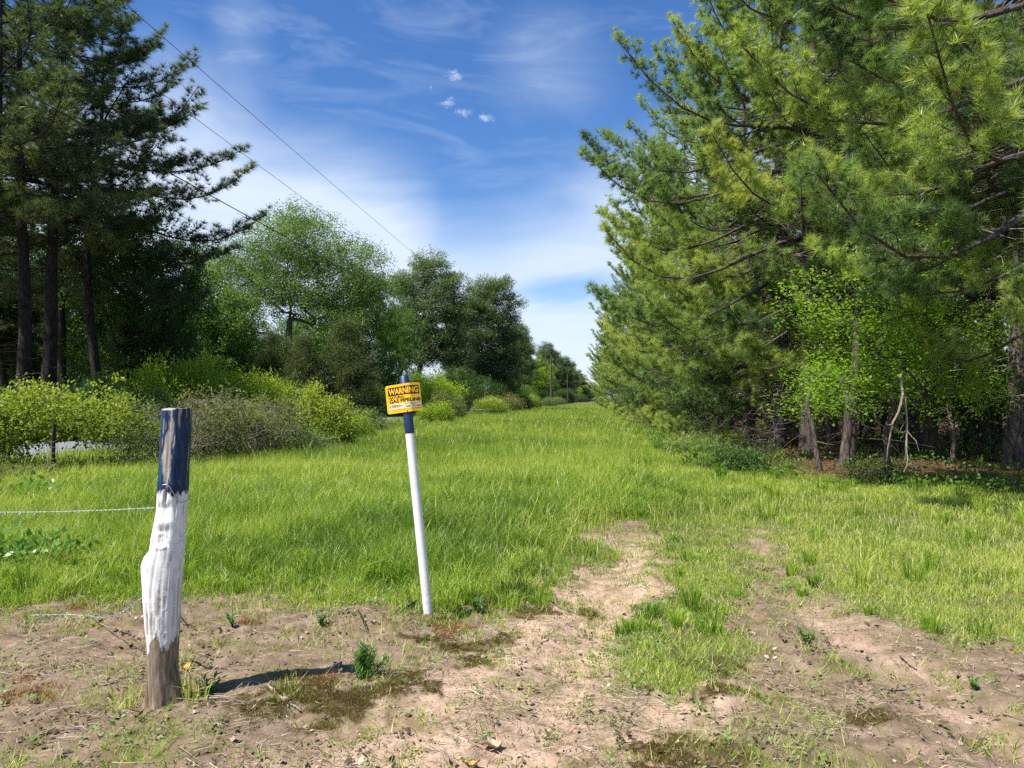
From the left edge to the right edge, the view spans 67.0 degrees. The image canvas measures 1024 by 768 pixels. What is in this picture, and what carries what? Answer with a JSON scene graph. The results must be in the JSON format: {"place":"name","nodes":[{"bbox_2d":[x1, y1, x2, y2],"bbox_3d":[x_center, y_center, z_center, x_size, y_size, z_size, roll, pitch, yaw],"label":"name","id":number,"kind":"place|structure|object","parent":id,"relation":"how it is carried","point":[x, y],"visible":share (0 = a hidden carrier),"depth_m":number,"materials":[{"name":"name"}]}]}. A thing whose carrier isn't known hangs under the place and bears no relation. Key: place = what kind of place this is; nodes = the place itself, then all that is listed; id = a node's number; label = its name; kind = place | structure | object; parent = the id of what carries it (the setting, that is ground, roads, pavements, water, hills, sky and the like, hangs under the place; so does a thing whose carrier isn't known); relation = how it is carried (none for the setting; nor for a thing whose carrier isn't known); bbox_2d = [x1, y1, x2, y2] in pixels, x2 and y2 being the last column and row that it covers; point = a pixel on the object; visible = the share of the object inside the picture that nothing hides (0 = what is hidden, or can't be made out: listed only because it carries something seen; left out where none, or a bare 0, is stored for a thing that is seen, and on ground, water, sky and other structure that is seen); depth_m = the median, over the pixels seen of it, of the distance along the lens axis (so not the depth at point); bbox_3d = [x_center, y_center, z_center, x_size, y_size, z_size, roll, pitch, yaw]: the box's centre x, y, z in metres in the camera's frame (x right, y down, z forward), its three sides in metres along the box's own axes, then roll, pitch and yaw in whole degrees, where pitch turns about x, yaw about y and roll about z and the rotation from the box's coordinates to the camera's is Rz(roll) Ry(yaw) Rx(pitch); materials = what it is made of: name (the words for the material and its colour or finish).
{"place":"outdoors","nodes":[
{"label":"outdoors","id":0,"kind":"place"},
{"bbox_2d":[3,414,418,456],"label":"road","id":1,"kind":"structure","parent":0,"point":[67,443],"depth_m":23.65,"materials":[{"name":"grey asphalt"}]},
{"bbox_2d":[0,0,1013,397],"label":"sky","id":2,"kind":"structure","parent":0,"point":[453,125],"materials":[{"name":"blue"}]},
{"bbox_2d":[0,401,1023,767],"bbox_3d":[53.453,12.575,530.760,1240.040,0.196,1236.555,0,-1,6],"label":"ground","id":3,"kind":"structure","parent":0,"point":[276,727],"depth_m":4.26,"materials":[{"name":"soil"}]},
{"bbox_2d":[0,373,58,468],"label":"bramble","id":4,"kind":"object","parent":3,"relation":"on","point":[6,446],"visible":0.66,"depth_m":14.72,"materials":[{"name":"green plant"}]},
{"bbox_2d":[0,470,73,495],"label":"plant","id":5,"kind":"object","parent":3,"relation":"on","point":[38,477],"visible":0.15,"depth_m":11.33,"materials":[{"name":"green plant"}]},
{"bbox_2d":[0,227,84,394],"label":"leafy tree","id":6,"kind":"object","parent":3,"relation":"on","point":[7,314],"visible":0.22,"depth_m":49.06,"materials":[{"name":"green plant"}]},
{"bbox_2d":[0,454,88,482],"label":"bramble","id":7,"kind":"object","parent":3,"relation":"on","point":[9,468],"visible":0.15,"depth_m":12.91,"materials":[{"name":"green plant"}]},
{"bbox_2d":[0,164,92,397],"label":"pine tree","id":8,"kind":"object","parent":3,"relation":"on","point":[3,375],"visible":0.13,"depth_m":44.00,"materials":[{"name":"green plant"}]},
{"bbox_2d":[0,7,123,386],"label":"pine tree","id":9,"kind":"object","parent":3,"relation":"on","point":[77,232],"visible":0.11,"depth_m":36.58,"materials":[{"name":"green plant"}]},
{"bbox_2d":[0,518,127,571],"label":"plant","id":10,"kind":"object","parent":3,"relation":"on","point":[57,544],"visible":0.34,"depth_m":6.91,"materials":[{"name":"green plant"}]},
{"bbox_2d":[0,223,131,392],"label":"leafy tree","id":11,"kind":"object","parent":3,"relation":"on","point":[37,375],"visible":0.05,"depth_m":51.15,"materials":[{"name":"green plant"}]},
{"bbox_2d":[0,103,141,394],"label":"pine tree","id":12,"kind":"object","parent":3,"relation":"on","point":[62,319],"visible":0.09,"depth_m":41.58,"materials":[{"name":"green plant"}]},
{"bbox_2d":[0,372,163,461],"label":"bramble","id":13,"kind":"object","parent":3,"relation":"on","point":[64,419],"visible":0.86,"depth_m":15.47,"materials":[{"name":"green plant"}]},
{"bbox_2d":[0,0,166,370],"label":"pine tree","id":14,"kind":"object","parent":3,"relation":"on","point":[61,121],"visible":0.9,"depth_m":27.68,"materials":[{"name":"green plant"}]},
{"bbox_2d":[0,0,186,391],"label":"pine tree","id":15,"kind":"object","parent":3,"relation":"on","point":[24,343],"visible":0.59,"depth_m":30.19,"materials":[{"name":"green plant"}]},
{"bbox_2d":[35,366,151,409],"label":"shrub","id":16,"kind":"object","parent":3,"relation":"on","point":[88,376],"visible":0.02,"depth_m":31.66,"materials":[{"name":"green plant"}]},
{"bbox_2d":[65,390,159,449],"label":"bramble","id":17,"kind":"object","parent":3,"relation":"on","point":[118,444],"visible":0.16,"depth_m":19.35,"materials":[{"name":"green plant"}]},
{"bbox_2d":[33,244,207,390],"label":"leafy tree","id":18,"kind":"object","parent":3,"relation":"on","point":[72,326],"visible":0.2,"depth_m":42.60,"materials":[{"name":"green plant"}]},
{"bbox_2d":[0,0,251,393],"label":"pine tree","id":19,"kind":"object","parent":3,"relation":"on","point":[49,355],"visible":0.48,"depth_m":31.95,"materials":[{"name":"green plant"}]},
{"bbox_2d":[61,378,200,435],"bbox_3d":[-14.151,1.088,28.865,5.084,2.623,4.270,0,-1,6],"label":"shrub","id":20,"kind":"object","parent":3,"relation":"on","point":[160,397],"visible":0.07,"depth_m":28.77,"materials":[{"name":"green plant"}]},
{"bbox_2d":[0,0,274,383],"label":"pine tree","id":21,"kind":"object","parent":3,"relation":"on","point":[89,242],"visible":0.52,"depth_m":35.25,"materials":[{"name":"green plant"}]},
{"bbox_2d":[74,441,210,471],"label":"bramble","id":22,"kind":"object","parent":3,"relation":"on","point":[136,454],"visible":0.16,"depth_m":15.55,"materials":[{"name":"green plant"}]},
{"bbox_2d":[59,185,226,384],"bbox_3d":[-19.126,-3.921,40.061,7.656,12.931,7.185,-1,-1,34],"label":"leafy tree","id":23,"kind":"object","parent":3,"relation":"on","point":[148,266],"visible":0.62,"depth_m":39.50,"materials":[{"name":"green plant"}]},
{"bbox_2d":[82,393,247,461],"bbox_3d":[-7.740,1.122,17.172,3.479,1.856,2.674,0,-1,6],"label":"bramble","id":24,"kind":"object","parent":3,"relation":"on","point":[135,442],"visible":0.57,"depth_m":17.11,"materials":[{"name":"green plant"}]},
{"bbox_2d":[140,408,191,709],"bbox_3d":[-1.782,0.918,3.986,0.258,1.590,0.245,0,-1,6],"label":"fence post","id":25,"kind":"object","parent":3,"relation":"on","point":[162,565],"visible":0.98,"depth_m":3.93,"materials":[{"name":"paint"}]},
{"bbox_2d":[102,347,250,414],"bbox_3d":[-16.249,0.649,37.545,6.550,5.039,6.559,0,-1,21],"label":"shrub","id":26,"kind":"object","parent":3,"relation":"on","point":[168,381],"visible":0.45,"depth_m":37.18,"materials":[{"name":"green plant"}]},
{"bbox_2d":[117,378,310,464],"bbox_3d":[-7.011,0.979,18.316,4.262,2.264,3.106,0,-1,6],"label":"bramble","id":27,"kind":"object","parent":3,"relation":"on","point":[228,418],"visible":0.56,"depth_m":18.04,"materials":[{"name":"green plant"}]},
{"bbox_2d":[173,259,272,390],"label":"leafy tree","id":28,"kind":"object","parent":3,"relation":"on","point":[237,347],"visible":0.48,"depth_m":51.54,"materials":[{"name":"green plant"}]},
{"bbox_2d":[216,363,299,416],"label":"shrub","id":29,"kind":"object","parent":3,"relation":"on","point":[265,385],"visible":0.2,"depth_m":45.80,"materials":[{"name":"green plant"}]},
{"bbox_2d":[0,589,520,705],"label":"red sorrel","id":30,"kind":"object","parent":3,"relation":"on","point":[241,622],"visible":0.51,"depth_m":4.27,"materials":[{"name":"plant"}]},
{"bbox_2d":[219,316,305,392],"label":"leafy tree","id":31,"kind":"object","parent":3,"relation":"on","point":[283,343],"visible":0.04,"depth_m":60.02,"materials":[{"name":"green plant"}]},
{"bbox_2d":[197,391,338,456],"bbox_3d":[-6.364,1.167,19.827,4.034,2.056,3.309,0,-1,6],"label":"bramble","id":32,"kind":"object","parent":3,"relation":"on","point":[275,423],"visible":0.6,"depth_m":19.39,"materials":[{"name":"green plant"}]},
{"bbox_2d":[248,326,289,383],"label":"cedar tree","id":33,"kind":"object","parent":3,"relation":"on","point":[266,363],"visible":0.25,"depth_m":56.85,"materials":[{"name":"green plant"}]},
{"bbox_2d":[251,365,325,410],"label":"shrub","id":34,"kind":"object","parent":3,"relation":"on","point":[296,387],"visible":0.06,"depth_m":49.28,"materials":[{"name":"green plant"}]},
{"bbox_2d":[240,413,340,454],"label":"bramble","id":35,"kind":"object","parent":3,"relation":"on","point":[316,438],"visible":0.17,"depth_m":20.41,"materials":[{"name":"green plant"}]},
{"bbox_2d":[189,193,399,361],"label":"oak tree","id":36,"kind":"object","parent":3,"relation":"on","point":[287,251],"visible":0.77,"depth_m":63.91,"materials":[{"name":"green plant"}]},
{"bbox_2d":[272,331,336,399],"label":"cedar tree","id":37,"kind":"object","parent":3,"relation":"on","point":[304,365],"visible":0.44,"depth_m":51.29,"materials":[{"name":"green plant"}]},
{"bbox_2d":[269,302,373,380],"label":"leafy tree","id":38,"kind":"object","parent":3,"relation":"on","point":[296,328],"visible":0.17,"depth_m":78.04,"materials":[{"name":"green plant"}]},
{"bbox_2d":[288,376,363,446],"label":"shrub","id":39,"kind":"object","parent":3,"relation":"on","point":[333,419],"visible":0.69,"depth_m":22.82,"materials":[{"name":"green plant"}]},
{"bbox_2d":[307,313,390,416],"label":"cedar tree","id":40,"kind":"object","parent":3,"relation":"on","point":[338,362],"visible":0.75,"depth_m":52.85,"materials":[{"name":"green plant"}]},
{"bbox_2d":[312,259,409,382],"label":"leafy tree","id":41,"kind":"object","parent":3,"relation":"on","point":[373,328],"visible":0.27,"depth_m":73.81,"materials":[{"name":"green plant"}]},
{"bbox_2d":[334,393,391,437],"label":"bramble","id":42,"kind":"object","parent":3,"relation":"on","point":[364,422],"visible":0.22,"depth_m":28.08,"materials":[{"name":"green plant"}]},
{"bbox_2d":[350,639,393,679],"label":"weed","id":43,"kind":"object","parent":3,"relation":"on","point":[362,663],"visible":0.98,"depth_m":4.34,"materials":[{"name":"green plant"}]},
{"bbox_2d":[357,344,403,410],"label":"leafy tree","id":44,"kind":"object","parent":3,"relation":"on","point":[392,377],"visible":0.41,"depth_m":67.02,"materials":[{"name":"green plant"}]},
{"bbox_2d":[369,291,430,382],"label":"leafy tree","id":45,"kind":"object","parent":3,"relation":"on","point":[404,351],"visible":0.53,"depth_m":84.68,"materials":[{"name":"green plant"}]},
{"bbox_2d":[385,375,432,619],"bbox_3d":[-0.693,0.863,5.490,0.255,1.862,0.086,-7,-6,6],"label":"pipeline marker","id":46,"kind":"object","parent":3,"relation":"on","point":[404,396],"visible":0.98,"depth_m":5.51,"materials":[{"name":"white paint"}]},
{"bbox_2d":[378,245,485,375],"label":"pine tree","id":47,"kind":"object","parent":3,"relation":"on","point":[434,341],"visible":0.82,"depth_m":95.47,"materials":[{"name":"green plant"}]},
{"bbox_2d":[414,396,456,422],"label":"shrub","id":48,"kind":"object","parent":3,"relation":"on","point":[440,413],"visible":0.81,"depth_m":46.27,"materials":[{"name":"green plant"}]},
{"bbox_2d":[409,367,472,413],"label":"shrub","id":49,"kind":"object","parent":3,"relation":"on","point":[439,385],"visible":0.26,"depth_m":78.97,"materials":[{"name":"green plant"}]},
{"bbox_2d":[426,389,470,417],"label":"bramble","id":50,"kind":"object","parent":3,"relation":"on","point":[460,407],"visible":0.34,"depth_m":56.63,"materials":[{"name":"green plant"}]},
{"bbox_2d":[436,306,477,377],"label":"pine tree","id":51,"kind":"object","parent":3,"relation":"on","point":[462,371],"visible":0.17,"depth_m":116.92,"materials":[{"name":"green plant"}]},
{"bbox_2d":[454,370,513,411],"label":"shrub","id":52,"kind":"object","parent":3,"relation":"on","point":[481,388],"visible":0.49,"depth_m":91.96,"materials":[{"name":"green plant"}]},
{"bbox_2d":[469,391,511,413],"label":"shrub","id":53,"kind":"object","parent":3,"relation":"on","point":[491,405],"visible":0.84,"depth_m":72.74,"materials":[{"name":"plant"}]},
{"bbox_2d":[459,272,529,390],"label":"pine tree","id":54,"kind":"object","parent":3,"relation":"on","point":[484,299],"visible":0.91,"depth_m":104.24,"materials":[{"name":"green plant"}]},
{"bbox_2d":[0,403,1023,767],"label":"grass","id":55,"kind":"structure","parent":3,"relation":"on","point":[516,487],"depth_m":7.88,"materials":[{"name":"green plant"}]},
{"bbox_2d":[0,523,1023,767],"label":"ground cover","id":56,"kind":"object","parent":3,"relation":"on","point":[220,715],"visible":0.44,"depth_m":4.34,"materials":[{"name":"green plant"}]},
{"bbox_2d":[0,557,1023,767],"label":"soil crumbs","id":57,"kind":"object","parent":3,"relation":"on","point":[279,760],"visible":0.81,"depth_m":3.94,"materials":[{"name":"brown soil"}]},
{"bbox_2d":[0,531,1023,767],"bbox_3d":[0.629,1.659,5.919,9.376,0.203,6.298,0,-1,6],"label":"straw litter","id":58,"kind":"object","parent":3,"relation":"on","point":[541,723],"visible":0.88,"depth_m":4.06,"materials":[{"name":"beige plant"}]},
{"bbox_2d":[499,321,535,390],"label":"pine tree","id":59,"kind":"object","parent":3,"relation":"on","point":[522,347],"visible":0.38,"depth_m":133.98,"materials":[{"name":"green plant"}]},
{"bbox_2d":[529,354,557,394],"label":"leafy tree","id":60,"kind":"object","parent":3,"relation":"on","point":[536,384],"visible":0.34,"depth_m":195.44,"materials":[{"name":"green plant"}]},
{"bbox_2d":[534,340,562,380],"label":"pine tree","id":61,"kind":"object","parent":3,"relation":"on","point":[544,350],"visible":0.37,"depth_m":288.50,"materials":[{"name":"green plant"}]},
{"bbox_2d":[550,357,551,397],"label":"utility pole","id":62,"kind":"object","parent":3,"relation":"on","point":[550,377],"visible":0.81,"depth_m":167.92,"materials":[{"name":"brown wood"}]},
{"bbox_2d":[0,78,544,368],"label":"phone cable","id":63,"kind":"object","parent":62,"relation":"attached to","point":[190,184],"visible":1,"depth_m":16.13,"materials":[{"name":"black rubber"}]},
{"bbox_2d":[549,355,577,391],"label":"pine tree","id":64,"kind":"object","parent":3,"relation":"on","point":[567,367],"visible":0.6,"depth_m":398.11,"materials":[{"name":"green plant"}]},
{"bbox_2d":[239,602,903,767],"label":"moss","id":65,"kind":"object","parent":3,"relation":"on","point":[387,683],"visible":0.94,"depth_m":3.93,"materials":[{"name":"green plant"}]},
{"bbox_2d":[590,314,639,409],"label":"pine tree","id":66,"kind":"object","parent":3,"relation":"on","point":[608,393],"visible":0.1,"depth_m":117.29,"materials":[{"name":"green plant"}]},
{"bbox_2d":[590,288,646,407],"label":"pine tree","id":67,"kind":"object","parent":3,"relation":"on","point":[599,359],"visible":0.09,"depth_m":96.14,"materials":[{"name":"green plant"}]},
{"bbox_2d":[592,267,665,414],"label":"pine tree","id":68,"kind":"object","parent":3,"relation":"on","point":[610,387],"visible":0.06,"depth_m":82.13,"materials":[{"name":"green plant"}]},
{"bbox_2d":[585,251,679,414],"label":"pine tree","id":69,"kind":"object","parent":3,"relation":"on","point":[601,341],"visible":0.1,"depth_m":68.77,"materials":[{"name":"green plant"}]},
{"bbox_2d":[599,194,713,420],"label":"pine tree","id":70,"kind":"object","parent":3,"relation":"on","point":[619,380],"visible":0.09,"depth_m":59.13,"materials":[{"name":"green plant"}]},
{"bbox_2d":[634,381,688,422],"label":"bush","id":71,"kind":"object","parent":3,"relation":"on","point":[658,389],"visible":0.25,"depth_m":43.96,"materials":[{"name":"green plant"}]},
{"bbox_2d":[601,101,775,430],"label":"pine tree","id":72,"kind":"object","parent":3,"relation":"on","point":[629,418],"visible":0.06,"depth_m":41.25,"materials":[{"name":"green plant"}]},
{"bbox_2d":[615,183,768,422],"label":"pine tree","id":73,"kind":"object","parent":3,"relation":"on","point":[620,265],"visible":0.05,"depth_m":48.91,"materials":[{"name":"green plant"}]},
{"bbox_2d":[648,363,741,433],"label":"bush","id":74,"kind":"object","parent":3,"relation":"on","point":[689,405],"visible":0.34,"depth_m":32.25,"materials":[{"name":"green plant"}]},
{"bbox_2d":[594,109,799,431],"bbox_3d":[9.335,-5.471,37.612,10.269,15.909,10.313,0,-1,-1],"label":"pine tree","id":75,"kind":"object","parent":3,"relation":"on","point":[628,369],"visible":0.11,"depth_m":37.10,"materials":[{"name":"green plant"}]},
{"bbox_2d":[649,424,749,453],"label":"bush","id":76,"kind":"object","parent":3,"relation":"on","point":[689,443],"visible":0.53,"depth_m":21.86,"materials":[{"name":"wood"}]},
{"bbox_2d":[602,0,860,444],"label":"pine tree","id":77,"kind":"object","parent":3,"relation":"on","point":[750,403],"visible":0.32,"depth_m":29.16,"materials":[{"name":"green plant"}]},
{"bbox_2d":[699,440,780,472],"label":"shrub","id":78,"kind":"object","parent":3,"relation":"on","point":[738,457],"visible":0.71,"depth_m":16.51,"materials":[{"name":"green plant"}]},
{"bbox_2d":[679,402,803,455],"bbox_3d":[6.301,1.121,20.334,2.836,1.647,2.802,-1,-2,40],"label":"bush","id":79,"kind":"object","parent":3,"relation":"on","point":[768,442],"visible":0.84,"depth_m":19.98,"materials":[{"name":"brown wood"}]},
{"bbox_2d":[599,0,947,447],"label":"pine tree","id":80,"kind":"object","parent":3,"relation":"on","point":[697,376],"visible":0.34,"depth_m":23.75,"materials":[{"name":"green plant"}]},
{"bbox_2d":[576,0,1009,456],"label":"pine tree","id":81,"kind":"object","parent":3,"relation":"on","point":[666,315],"visible":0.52,"depth_m":20.90,"materials":[{"name":"green plant"}]},
{"bbox_2d":[795,365,833,471],"bbox_3d":[6.648,0.694,16.749,0.706,2.427,0.974,1,-2,-45],"label":"dead pine","id":82,"kind":"object","parent":3,"relation":"on","point":[816,451],"visible":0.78,"depth_m":16.58,"materials":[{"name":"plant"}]},
{"bbox_2d":[761,310,888,459],"bbox_3d":[8.278,0.062,20.257,4.189,4.009,3.242,1,-2,-43],"label":"sapling","id":83,"kind":"object","parent":3,"relation":"on","point":[828,425],"visible":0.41,"depth_m":19.96,"materials":[{"name":"green plant"}]},
{"bbox_2d":[634,423,1023,497],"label":"undergrowth","id":84,"kind":"object","parent":3,"relation":"on","point":[1000,483],"visible":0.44,"depth_m":16.71,"materials":[{"name":"green plant"}]},
{"bbox_2d":[668,0,1010,444],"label":"pine tree","id":85,"kind":"object","parent":3,"relation":"on","point":[732,289],"visible":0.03,"depth_m":26.79,"materials":[{"name":"green plant"}]},
{"bbox_2d":[657,431,1023,495],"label":"pine straw","id":86,"kind":"object","parent":3,"relation":"on","point":[923,464],"visible":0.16,"depth_m":19.59,"materials":[{"name":"brown plant"}]},
{"bbox_2d":[839,376,864,467],"bbox_3d":[7.937,0.875,18.008,0.944,2.122,0.368,1,-1,-26],"label":"tree","id":87,"kind":"object","parent":3,"relation":"on","point":[846,441],"visible":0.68,"depth_m":17.76,"materials":[{"name":"brown wood"}]},
{"bbox_2d":[744,0,974,463],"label":"pine tree","id":88,"kind":"object","parent":3,"relation":"on","point":[854,432],"visible":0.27,"depth_m":18.68,"materials":[{"name":"green plant"}]},
{"bbox_2d":[815,367,904,440],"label":"bush","id":89,"kind":"object","parent":3,"relation":"on","point":[861,427],"visible":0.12,"depth_m":28.49,"materials":[{"name":"green plant"}]},
{"bbox_2d":[714,0,1023,398],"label":"pine tree","id":90,"kind":"object","parent":3,"relation":"on","point":[907,15],"visible":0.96,"depth_m":10.92,"materials":[{"name":"green plant"}]},
{"bbox_2d":[829,450,931,485],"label":"weed clump","id":91,"kind":"object","parent":3,"relation":"on","point":[876,472],"visible":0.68,"depth_m":14.20,"materials":[{"name":"green plant"}]},
{"bbox_2d":[758,215,1020,482],"bbox_3d":[6.931,-0.607,14.314,5.445,5.155,3.242,0,-1,-11],"label":"sapling","id":92,"kind":"object","parent":3,"relation":"on","point":[830,389],"visible":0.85,"depth_m":14.10,"materials":[{"name":"green plant"}]},
{"bbox_2d":[886,375,918,471],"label":"dead branch","id":93,"kind":"object","parent":92,"relation":"hanging from","point":[903,396],"visible":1,"depth_m":12.98,"materials":[{"name":"grey wood"}]},
{"bbox_2d":[762,0,1023,468],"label":"pine tree","id":94,"kind":"object","parent":3,"relation":"on","point":[874,62],"visible":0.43,"depth_m":16.27,"materials":[{"name":"green plant"}]},
{"bbox_2d":[774,0,1023,457],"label":"pine tree","id":95,"kind":"object","parent":3,"relation":"on","point":[929,433],"visible":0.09,"depth_m":20.59,"materials":[{"name":"green plant"}]},
{"bbox_2d":[842,0,992,445],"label":"pine tree","id":96,"kind":"object","parent":3,"relation":"on","point":[917,438],"depth_m":26.43,"materials":[{"name":"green plant"}]},
{"bbox_2d":[861,269,1023,463],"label":"sapling","id":97,"kind":"object","parent":3,"relation":"on","point":[953,436],"visible":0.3,"depth_m":18.21,"materials":[{"name":"green plant"}]},
{"bbox_2d":[907,349,1005,453],"bbox_3d":[13.275,0.391,22.747,3.693,3.533,3.777,-1,-2,41],"label":"bush","id":98,"kind":"object","parent":3,"relation":"on","point":[964,439],"visible":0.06,"depth_m":22.70,"materials":[{"name":"green plant"}]},
{"bbox_2d":[921,346,1008,460],"bbox_3d":[12.358,0.495,19.912,3.324,3.180,3.400,0,-1,-4],"label":"bush","id":99,"kind":"object","parent":3,"relation":"on","point":[997,440],"visible":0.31,"depth_m":19.81,"materials":[{"name":"green plant"}]},
{"bbox_2d":[917,0,1012,451],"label":"pine tree","id":100,"kind":"object","parent":3,"relation":"on","point":[995,345],"visible":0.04,"depth_m":23.47,"materials":[{"name":"green plant"}]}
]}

